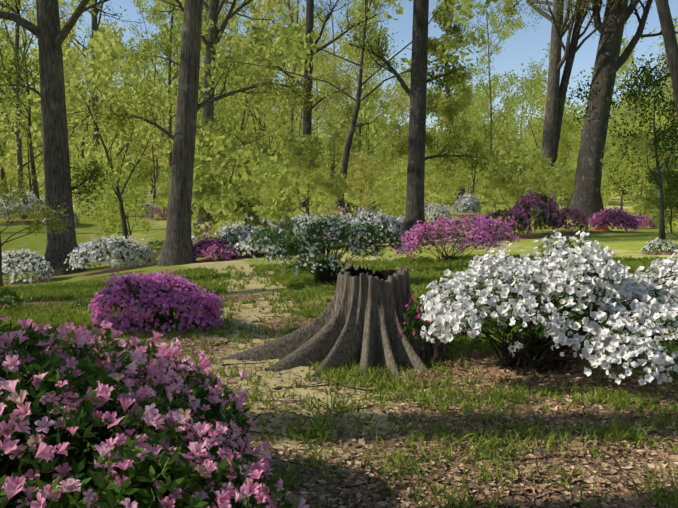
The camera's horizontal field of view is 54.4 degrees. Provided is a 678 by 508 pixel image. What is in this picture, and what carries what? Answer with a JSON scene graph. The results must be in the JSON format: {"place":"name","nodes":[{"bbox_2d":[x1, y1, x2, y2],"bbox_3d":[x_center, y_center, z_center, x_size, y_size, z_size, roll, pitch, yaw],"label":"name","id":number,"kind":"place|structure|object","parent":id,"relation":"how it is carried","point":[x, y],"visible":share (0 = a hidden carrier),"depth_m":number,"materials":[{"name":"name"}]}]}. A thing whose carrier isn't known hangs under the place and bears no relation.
{"place":"outdoors","nodes":[
{"label":"outdoors","id":0,"kind":"place"},
{"bbox_2d":[0,40,38,190],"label":"tree","id":1,"kind":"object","parent":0,"point":[2,169],"depth_m":67.83,"materials":[{"name":"green plant"}]},
{"bbox_2d":[5,25,122,158],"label":"tree","id":2,"kind":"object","parent":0,"point":[32,50],"depth_m":75.57,"materials":[{"name":"green plant"}]},
{"bbox_2d":[68,90,151,156],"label":"tree","id":3,"kind":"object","parent":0,"point":[142,150],"depth_m":79.67,"materials":[{"name":"green plant"}]},
{"bbox_2d":[0,188,677,507],"bbox_3d":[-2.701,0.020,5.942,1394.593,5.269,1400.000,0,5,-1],"label":"ground","id":4,"kind":"structure","parent":0,"point":[622,242],"depth_m":6.31,"materials":[{"name":"green plant"}]},
{"bbox_2d":[0,286,22,310],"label":"azalea","id":5,"kind":"object","parent":4,"relation":"on","point":[14,295],"visible":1,"depth_m":10.19,"materials":[{"name":"green plant"}]},
{"bbox_2d":[0,91,23,169],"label":"tree","id":6,"kind":"object","parent":4,"relation":"on","point":[10,118],"visible":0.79,"depth_m":39.07,"materials":[{"name":"green plant"}]},
{"bbox_2d":[0,107,42,195],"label":"tree","id":7,"kind":"object","parent":4,"relation":"on","point":[25,136],"visible":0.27,"depth_m":59.55,"materials":[{"name":"green plant"}]},
{"bbox_2d":[0,188,44,221],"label":"azalea","id":8,"kind":"object","parent":4,"relation":"on","point":[34,199],"visible":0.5,"depth_m":41.86,"materials":[{"name":"white plant"}]},
{"bbox_2d":[2,131,44,198],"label":"tree","id":9,"kind":"object","parent":4,"relation":"on","point":[39,171],"visible":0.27,"depth_m":82.03,"materials":[{"name":"green plant"}]},
{"bbox_2d":[2,247,55,284],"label":"azalea","id":10,"kind":"object","parent":4,"relation":"on","point":[37,265],"visible":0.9,"depth_m":21.29,"materials":[{"name":"white plant"}]},
{"bbox_2d":[0,167,71,285],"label":"tree","id":11,"kind":"object","parent":4,"relation":"on","point":[3,188],"visible":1,"depth_m":19.97,"materials":[{"name":"green plant"}]},
{"bbox_2d":[0,0,126,276],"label":"tree","id":12,"kind":"object","parent":4,"relation":"on","point":[49,33],"visible":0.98,"depth_m":24.41,"materials":[{"name":"green plant"}]},
{"bbox_2d":[0,0,139,205],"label":"tree","id":13,"kind":"object","parent":4,"relation":"on","point":[75,100],"visible":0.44,"depth_m":47.30,"materials":[{"name":"green plant"}]},
{"bbox_2d":[20,16,139,200],"bbox_3d":[-23.757,-13.091,63.482,9.710,18.094,10.564,0,5,-3],"label":"tree","id":14,"kind":"object","parent":4,"relation":"on","point":[102,24],"visible":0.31,"depth_m":61.57,"materials":[{"name":"green plant"}]},
{"bbox_2d":[0,0,166,218],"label":"tree","id":15,"kind":"object","parent":4,"relation":"on","point":[18,131],"visible":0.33,"depth_m":45.26,"materials":[{"name":"green plant"}]},
{"bbox_2d":[14,10,159,197],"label":"tree","id":16,"kind":"object","parent":4,"relation":"on","point":[70,65],"visible":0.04,"depth_m":87.25,"materials":[{"name":"green plant"}]},
{"bbox_2d":[0,27,177,243],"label":"tree","id":17,"kind":"object","parent":4,"relation":"on","point":[102,53],"visible":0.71,"depth_m":30.68,"materials":[{"name":"green plant"}]},
{"bbox_2d":[69,142,130,219],"bbox_3d":[-16.735,-4.730,45.157,5.311,5.781,4.181,0,5,3],"label":"bush","id":18,"kind":"object","parent":4,"relation":"on","point":[80,211],"visible":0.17,"depth_m":44.19,"materials":[{"name":"green plant"}]},
{"bbox_2d":[29,0,181,212],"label":"tree","id":19,"kind":"object","parent":4,"relation":"on","point":[95,26],"visible":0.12,"depth_m":51.34,"materials":[{"name":"green plant"}]},
{"bbox_2d":[64,235,157,269],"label":"azalea","id":20,"kind":"object","parent":4,"relation":"on","point":[113,247],"visible":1,"depth_m":22.78,"materials":[{"name":"white plant"}]},
{"bbox_2d":[83,168,150,238],"bbox_3d":[-12.451,-2.672,36.093,3.011,4.163,3.824,3,6,33],"label":"bush","id":21,"kind":"object","parent":4,"relation":"on","point":[103,205],"visible":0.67,"depth_m":35.86,"materials":[{"name":"green plant"}]},
{"bbox_2d":[82,131,154,218],"bbox_3d":[-15.284,-5.324,45.282,5.488,6.249,3.816,-1,5,-8],"label":"tree","id":22,"kind":"object","parent":4,"relation":"on","point":[149,174],"visible":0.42,"depth_m":45.06,"materials":[{"name":"green plant"}]},
{"bbox_2d":[99,104,168,195],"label":"tree","id":23,"kind":"object","parent":4,"relation":"on","point":[159,164],"visible":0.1,"depth_m":91.10,"materials":[{"name":"green plant"}]},
{"bbox_2d":[123,149,147,199],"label":"tree","id":24,"kind":"object","parent":4,"relation":"on","point":[141,161],"visible":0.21,"depth_m":80.84,"materials":[{"name":"green plant"}]},
{"bbox_2d":[99,79,178,205],"bbox_3d":[-18.842,-10.700,64.351,11.888,12.712,7.875,-5,7,-41],"label":"tree","id":25,"kind":"object","parent":4,"relation":"on","point":[159,157],"visible":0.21,"depth_m":63.66,"materials":[{"name":"green plant"}]},
{"bbox_2d":[122,33,175,197],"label":"tree","id":26,"kind":"object","parent":4,"relation":"on","point":[157,166],"visible":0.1,"depth_m":89.21,"materials":[{"name":"green plant"}]},
{"bbox_2d":[0,316,308,507],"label":"azalea bush","id":27,"kind":"object","parent":4,"relation":"on","point":[218,452],"visible":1,"depth_m":2.58,"materials":[{"name":"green plant"}]},
{"bbox_2d":[88,269,224,334],"bbox_3d":[-2.398,0.599,8.641,1.887,0.833,1.654,0,5,-1],"label":"azalea bush","id":28,"kind":"object","parent":4,"relation":"on","point":[146,293],"visible":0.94,"depth_m":8.24,"materials":[{"name":"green plant"}]},
{"bbox_2d":[150,169,196,221],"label":"tree","id":29,"kind":"object","parent":4,"relation":"on","point":[164,194],"visible":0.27,"depth_m":41.50,"materials":[{"name":"green plant"}]},
{"bbox_2d":[93,0,262,165],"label":"tree","id":30,"kind":"object","parent":4,"relation":"on","point":[151,52],"visible":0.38,"depth_m":46.79,"materials":[{"name":"green plant"}]},
{"bbox_2d":[140,0,219,119],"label":"tree","id":31,"kind":"object","parent":4,"relation":"on","point":[161,29],"visible":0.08,"depth_m":82.15,"materials":[{"name":"green plant"}]},
{"bbox_2d":[128,0,247,114],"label":"tree","id":32,"kind":"object","parent":4,"relation":"on","point":[182,29],"visible":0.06,"depth_m":73.07,"materials":[{"name":"green plant"}]},
{"bbox_2d":[78,0,324,266],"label":"tree","id":33,"kind":"object","parent":4,"relation":"on","point":[177,248],"visible":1,"depth_m":22.43,"materials":[{"name":"green plant"}]},
{"bbox_2d":[126,0,299,223],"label":"tree","id":34,"kind":"object","parent":4,"relation":"on","point":[214,8],"visible":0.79,"depth_m":40.51,"materials":[{"name":"green plant"}]},
{"bbox_2d":[193,235,237,260],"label":"azalea","id":35,"kind":"object","parent":4,"relation":"on","point":[209,245],"visible":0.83,"depth_m":22.58,"materials":[{"name":"purple plant"}]},
{"bbox_2d":[152,0,289,214],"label":"tree","id":36,"kind":"object","parent":4,"relation":"on","point":[217,113],"visible":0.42,"depth_m":43.67,"materials":[{"name":"green plant"}]},
{"bbox_2d":[163,117,307,258],"bbox_3d":[-3.787,-2.296,24.747,5.285,5.752,4.160,0,5,4],"label":"tree","id":37,"kind":"object","parent":4,"relation":"on","point":[213,189],"visible":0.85,"depth_m":24.64,"materials":[{"name":"green plant"}]},
{"bbox_2d":[214,222,269,258],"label":"azalea","id":38,"kind":"object","parent":4,"relation":"on","point":[240,230],"visible":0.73,"depth_m":22.98,"materials":[{"name":"white plant"}]},
{"bbox_2d":[197,95,288,177],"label":"tree","id":39,"kind":"object","parent":4,"relation":"on","point":[232,154],"visible":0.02,"depth_m":70.06,"materials":[{"name":"green plant"}]},
{"bbox_2d":[173,0,317,132],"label":"tree","id":40,"kind":"object","parent":4,"relation":"on","point":[239,16],"visible":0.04,"depth_m":86.19,"materials":[{"name":"green plant"}]},
{"bbox_2d":[200,0,316,175],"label":"tree","id":41,"kind":"object","parent":4,"relation":"on","point":[271,6],"visible":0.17,"depth_m":59.78,"materials":[{"name":"green plant"}]},
{"bbox_2d":[228,152,293,225],"bbox_3d":[-3.776,-3.089,34.233,4.163,4.532,3.277,-4,7,-35],"label":"bush","id":42,"kind":"object","parent":4,"relation":"on","point":[243,172],"visible":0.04,"depth_m":33.77,"materials":[{"name":"green plant"}]},
{"bbox_2d":[214,0,318,142],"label":"tree","id":43,"kind":"object","parent":4,"relation":"on","point":[286,7],"visible":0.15,"depth_m":71.23,"materials":[{"name":"green plant"}]},
{"bbox_2d":[220,23,316,155],"bbox_3d":[-7.037,-11.480,56.476,9.329,15.898,11.206,4,7,35],"label":"tree","id":44,"kind":"object","parent":4,"relation":"on","point":[262,115],"visible":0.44,"depth_m":54.40,"materials":[{"name":"green plant"}]},
{"bbox_2d":[252,82,315,154],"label":"tree","id":45,"kind":"object","parent":4,"relation":"on","point":[280,145],"visible":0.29,"depth_m":68.07,"materials":[{"name":"green plant"}]},
{"bbox_2d":[271,215,317,241],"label":"azalea","id":46,"kind":"object","parent":4,"relation":"on","point":[293,222],"visible":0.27,"depth_m":26.24,"materials":[{"name":"white plant"}]},
{"bbox_2d":[218,0,375,144],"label":"tree","id":47,"kind":"object","parent":4,"relation":"on","point":[303,20],"visible":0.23,"depth_m":60.59,"materials":[{"name":"green plant"}]},
{"bbox_2d":[277,128,331,211],"bbox_3d":[-2.414,-5.372,44.349,4.344,6.310,4.097,-2,6,-18],"label":"bush","id":48,"kind":"object","parent":4,"relation":"on","point":[324,171],"visible":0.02,"depth_m":44.60,"materials":[{"name":"green plant"}]},
{"bbox_2d":[278,126,352,228],"bbox_3d":[-1.223,-3.027,29.496,3.647,5.297,3.439,-2,6,-17],"label":"tree","id":49,"kind":"object","parent":4,"relation":"on","point":[309,162],"visible":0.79,"depth_m":28.84,"materials":[{"name":"green plant"}]},
{"bbox_2d":[277,5,355,149],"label":"tree","id":50,"kind":"object","parent":4,"relation":"on","point":[322,67],"visible":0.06,"depth_m":111.37,"materials":[{"name":"green plant"}]},
{"bbox_2d":[242,0,393,206],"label":"tree","id":51,"kind":"object","parent":4,"relation":"on","point":[309,24],"visible":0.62,"depth_m":55.71,"materials":[{"name":"green plant"}]},
{"bbox_2d":[248,211,406,284],"bbox_3d":[-0.232,-0.116,13.148,3.232,1.485,1.944,0,5,-1],"label":"azalea bush","id":52,"kind":"object","parent":4,"relation":"on","point":[326,267],"visible":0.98,"depth_m":13.02,"materials":[{"name":"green plant"}]},
{"bbox_2d":[314,124,346,197],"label":"tree","id":53,"kind":"object","parent":4,"relation":"on","point":[332,145],"visible":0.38,"depth_m":65.92,"materials":[{"name":"green plant"}]},
{"bbox_2d":[291,0,379,181],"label":"tree","id":54,"kind":"object","parent":4,"relation":"on","point":[313,82],"visible":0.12,"depth_m":95.12,"materials":[{"name":"green plant"}]},
{"bbox_2d":[218,263,453,376],"bbox_3d":[0.167,0.638,6.894,2.070,1.021,2.470,5,7,40],"label":"tree stump","id":55,"kind":"object","parent":4,"relation":"on","point":[360,317],"visible":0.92,"depth_m":6.64,"materials":[{"name":"brown wood"}]},
{"bbox_2d":[0,253,677,507],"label":"grass","id":56,"kind":"structure","parent":4,"relation":"on","point":[82,290],"depth_m":4.86,"materials":[{"name":"green plant"}]},
{"bbox_2d":[199,0,498,208],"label":"tree","id":57,"kind":"object","parent":4,"relation":"on","point":[297,48],"visible":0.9,"depth_m":33.30,"materials":[{"name":"green plant"}]},
{"bbox_2d":[327,82,388,202],"bbox_3d":[0.814,-9.446,57.190,6.526,11.177,5.998,1,6,15],"label":"tree","id":58,"kind":"object","parent":4,"relation":"on","point":[349,109],"visible":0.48,"depth_m":56.78,"materials":[{"name":"green plant"}]},
{"bbox_2d":[334,142,388,211],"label":"bush","id":59,"kind":"object","parent":4,"relation":"on","point":[357,167],"visible":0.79,"depth_m":39.70,"materials":[{"name":"green plant"}]},
{"bbox_2d":[315,0,409,194],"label":"tree","id":60,"kind":"object","parent":4,"relation":"on","point":[388,51],"visible":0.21,"depth_m":91.65,"materials":[{"name":"green plant"}]},
{"bbox_2d":[313,0,426,198],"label":"tree","id":61,"kind":"object","parent":4,"relation":"on","point":[345,45],"visible":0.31,"depth_m":67.64,"materials":[{"name":"green plant"}]},
{"bbox_2d":[335,206,405,239],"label":"azalea","id":62,"kind":"object","parent":4,"relation":"on","point":[379,218],"visible":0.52,"depth_m":25.20,"materials":[{"name":"white plant"}]},
{"bbox_2d":[344,107,399,195],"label":"tree","id":63,"kind":"object","parent":4,"relation":"on","point":[380,137],"visible":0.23,"depth_m":82.87,"materials":[{"name":"green plant"}]},
{"bbox_2d":[353,83,409,192],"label":"tree","id":64,"kind":"object","parent":4,"relation":"on","point":[408,102],"visible":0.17,"depth_m":112.49,"materials":[{"name":"green plant"}]},
{"bbox_2d":[372,119,408,203],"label":"tree","id":65,"kind":"object","parent":4,"relation":"on","point":[401,150],"visible":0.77,"depth_m":59.64,"materials":[{"name":"green plant"}]},
{"bbox_2d":[368,155,428,221],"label":"bush","id":66,"kind":"object","parent":4,"relation":"on","point":[385,192],"visible":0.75,"depth_m":31.92,"materials":[{"name":"green plant"}]},
{"bbox_2d":[376,91,436,158],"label":"tree","id":67,"kind":"object","parent":4,"relation":"on","point":[407,133],"visible":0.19,"depth_m":67.39,"materials":[{"name":"green plant"}]},
{"bbox_2d":[341,0,493,240],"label":"tree","id":68,"kind":"object","parent":4,"relation":"on","point":[416,92],"visible":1,"depth_m":25.42,"materials":[{"name":"green plant"}]},
{"bbox_2d":[397,292,468,368],"bbox_3d":[0.943,0.723,6.650,0.767,0.762,0.864,0,5,-1],"label":"magenta azalea","id":69,"kind":"object","parent":4,"relation":"on","point":[421,324],"visible":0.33,"depth_m":6.53,"materials":[{"name":"green plant"}]},
{"bbox_2d":[424,201,452,221],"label":"azalea","id":70,"kind":"object","parent":4,"relation":"on","point":[441,211],"visible":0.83,"depth_m":33.83,"materials":[{"name":"white plant"}]},
{"bbox_2d":[425,0,473,197],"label":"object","id":71,"kind":"object","parent":4,"relation":"on","point":[443,106],"visible":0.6,"depth_m":56.05,"materials":[{"name":"green plant"}]},
{"bbox_2d":[424,141,483,207],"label":"bush","id":72,"kind":"object","parent":4,"relation":"on","point":[459,176],"visible":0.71,"depth_m":50.78,"materials":[{"name":"green plant"}]},
{"bbox_2d":[391,210,518,260],"bbox_3d":[3.177,-0.474,17.589,3.398,1.395,2.056,-1,6,-14],"label":"azalea bush","id":73,"kind":"object","parent":4,"relation":"on","point":[483,224],"visible":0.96,"depth_m":17.53,"materials":[{"name":"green plant"}]},
{"bbox_2d":[425,88,489,191],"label":"tree","id":74,"kind":"object","parent":4,"relation":"on","point":[482,96],"visible":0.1,"depth_m":93.49,"materials":[{"name":"green plant"}]},
{"bbox_2d":[425,116,494,193],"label":"bush","id":75,"kind":"object","parent":4,"relation":"on","point":[440,191],"visible":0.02,"depth_m":103.19,"materials":[{"name":"green plant"}]},
{"bbox_2d":[436,109,494,209],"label":"tree","id":76,"kind":"object","parent":4,"relation":"on","point":[485,134],"visible":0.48,"depth_m":46.10,"materials":[{"name":"green plant"}]},
{"bbox_2d":[451,193,482,214],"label":"azalea","id":77,"kind":"object","parent":4,"relation":"on","point":[464,203],"visible":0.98,"depth_m":41.20,"materials":[{"name":"white plant"}]},
{"bbox_2d":[453,140,501,193],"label":"tree","id":78,"kind":"object","parent":4,"relation":"on","point":[480,184],"visible":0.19,"depth_m":87.07,"materials":[{"name":"green plant"}]},
{"bbox_2d":[454,79,525,148],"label":"tree","id":79,"kind":"object","parent":4,"relation":"on","point":[507,117],"visible":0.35,"depth_m":109.04,"materials":[{"name":"green plant"}]},
{"bbox_2d":[452,0,547,200],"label":"tree","id":80,"kind":"object","parent":4,"relation":"on","point":[492,20],"visible":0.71,"depth_m":67.89,"materials":[{"name":"green plant"}]},
{"bbox_2d":[477,207,531,238],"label":"azalea","id":81,"kind":"object","parent":4,"relation":"on","point":[508,215],"visible":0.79,"depth_m":24.33,"materials":[{"name":"purple plant"}]},
{"bbox_2d":[471,73,539,140],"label":"tree","id":82,"kind":"object","parent":4,"relation":"on","point":[519,120],"visible":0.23,"depth_m":128.60,"materials":[{"name":"green plant"}]},
{"bbox_2d":[472,132,574,229],"bbox_3d":[8.229,-2.973,29.085,4.374,4.761,3.444,0,5,3],"label":"tree","id":83,"kind":"object","parent":4,"relation":"on","point":[501,185],"visible":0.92,"depth_m":28.92,"materials":[{"name":"green plant"}]},
{"bbox_2d":[478,43,585,134],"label":"tree","id":84,"kind":"object","parent":4,"relation":"on","point":[545,72],"visible":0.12,"depth_m":143.24,"materials":[{"name":"green plant"}]},
{"bbox_2d":[511,189,562,231],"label":"azalea","id":85,"kind":"object","parent":4,"relation":"on","point":[528,213],"visible":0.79,"depth_m":25.60,"materials":[{"name":"purple plant"}]},
{"bbox_2d":[514,113,576,176],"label":"tree","id":86,"kind":"object","parent":4,"relation":"on","point":[529,139],"visible":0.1,"depth_m":108.28,"materials":[{"name":"green plant"}]},
{"bbox_2d":[419,230,677,384],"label":"white azalea","id":87,"kind":"object","parent":4,"relation":"on","point":[550,340],"visible":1,"depth_m":5.70,"materials":[{"name":"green plant"}]},
{"bbox_2d":[523,125,577,196],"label":"tree","id":88,"kind":"object","parent":4,"relation":"on","point":[562,135],"visible":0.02,"depth_m":82.77,"materials":[{"name":"green plant"}]},
{"bbox_2d":[500,0,610,216],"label":"tree","id":89,"kind":"object","parent":4,"relation":"on","point":[556,62],"visible":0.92,"depth_m":39.86,"materials":[{"name":"brown plant"}]},
{"bbox_2d":[531,108,583,195],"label":"tree","id":90,"kind":"object","parent":4,"relation":"on","point":[576,137],"visible":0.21,"depth_m":84.00,"materials":[{"name":"green plant"}]},
{"bbox_2d":[548,207,589,231],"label":"azalea","id":91,"kind":"object","parent":4,"relation":"on","point":[576,214],"visible":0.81,"depth_m":26.90,"materials":[{"name":"purple plant"}]},
{"bbox_2d":[531,0,629,187],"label":"tree","id":92,"kind":"object","parent":4,"relation":"on","point":[573,49],"visible":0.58,"depth_m":40.07,"materials":[{"name":"brown plant"}]},
{"bbox_2d":[557,115,612,163],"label":"tree","id":93,"kind":"object","parent":4,"relation":"on","point":[563,141],"visible":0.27,"depth_m":65.06,"materials":[{"name":"green plant"}]},
{"bbox_2d":[556,151,616,208],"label":"bush","id":94,"kind":"object","parent":4,"relation":"on","point":[571,165],"visible":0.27,"depth_m":47.52,"materials":[{"name":"green plant"}]},
{"bbox_2d":[565,145,611,204],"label":"tree","id":95,"kind":"object","parent":4,"relation":"on","point":[574,157],"visible":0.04,"depth_m":50.22,"materials":[{"name":"green plant"}]},
{"bbox_2d":[588,206,640,231],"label":"azalea","id":96,"kind":"object","parent":4,"relation":"on","point":[616,218],"visible":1,"depth_m":27.70,"materials":[{"name":"purple plant"}]},
{"bbox_2d":[555,46,677,239],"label":"tree","id":97,"kind":"object","parent":4,"relation":"on","point":[649,81],"visible":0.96,"depth_m":22.45,"materials":[{"name":"green plant"}]},
{"bbox_2d":[564,0,677,220],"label":"tree","id":98,"kind":"object","parent":4,"relation":"on","point":[586,197],"visible":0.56,"depth_m":39.42,"materials":[{"name":"brown plant"}]},
{"bbox_2d":[587,16,677,195],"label":"tree","id":99,"kind":"object","parent":4,"relation":"on","point":[626,69],"visible":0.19,"depth_m":83.28,"materials":[{"name":"green plant"}]},
{"bbox_2d":[600,122,677,221],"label":"tree","id":100,"kind":"object","parent":4,"relation":"on","point":[624,163],"visible":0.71,"depth_m":33.56,"materials":[{"name":"green plant"}]},
{"bbox_2d":[620,214,658,228],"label":"azalea","id":101,"kind":"object","parent":4,"relation":"on","point":[645,222],"visible":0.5,"depth_m":30.97,"materials":[{"name":"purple plant"}]},
{"bbox_2d":[606,91,677,198],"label":"tree","id":102,"kind":"object","parent":4,"relation":"on","point":[631,122],"visible":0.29,"depth_m":63.35,"materials":[{"name":"green plant"}]},
{"bbox_2d":[632,250,677,331],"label":"white azalea","id":103,"kind":"object","parent":4,"relation":"on","point":[665,267],"visible":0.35,"depth_m":7.20,"materials":[{"name":"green plant"}]},
{"bbox_2d":[638,159,677,232],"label":"tree","id":104,"kind":"object","parent":4,"relation":"on","point":[652,196],"visible":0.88,"depth_m":27.88,"materials":[{"name":"green plant"}]},
{"bbox_2d":[640,238,677,253],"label":"azalea","id":105,"kind":"object","parent":4,"relation":"on","point":[660,244],"visible":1,"depth_m":17.95,"materials":[{"name":"white plant"}]},
{"bbox_2d":[644,71,677,161],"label":"tree","id":106,"kind":"object","parent":4,"relation":"on","point":[668,84],"visible":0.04,"depth_m":91.05,"materials":[{"name":"green plant"}]},
{"bbox_2d":[655,0,677,120],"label":"tree","id":107,"kind":"object","parent":4,"relation":"on","point":[667,29],"visible":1,"depth_m":17.29,"materials":[{"name":"brown plant"}]},
{"bbox_2d":[0,0,677,187],"label":"sky","id":108,"kind":"structure","parent":0,"point":[524,45],"materials":[{"name":"blue"}]},
{"bbox_2d":[425,75,489,162],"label":"tree","id":109,"kind":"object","parent":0,"point":[473,109],"depth_m":92.16,"materials":[{"name":"green plant"}]},
{"bbox_2d":[476,77,584,163],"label":"tree","id":110,"kind":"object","parent":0,"point":[536,89],"depth_m":88.15,"materials":[{"name":"green plant"}]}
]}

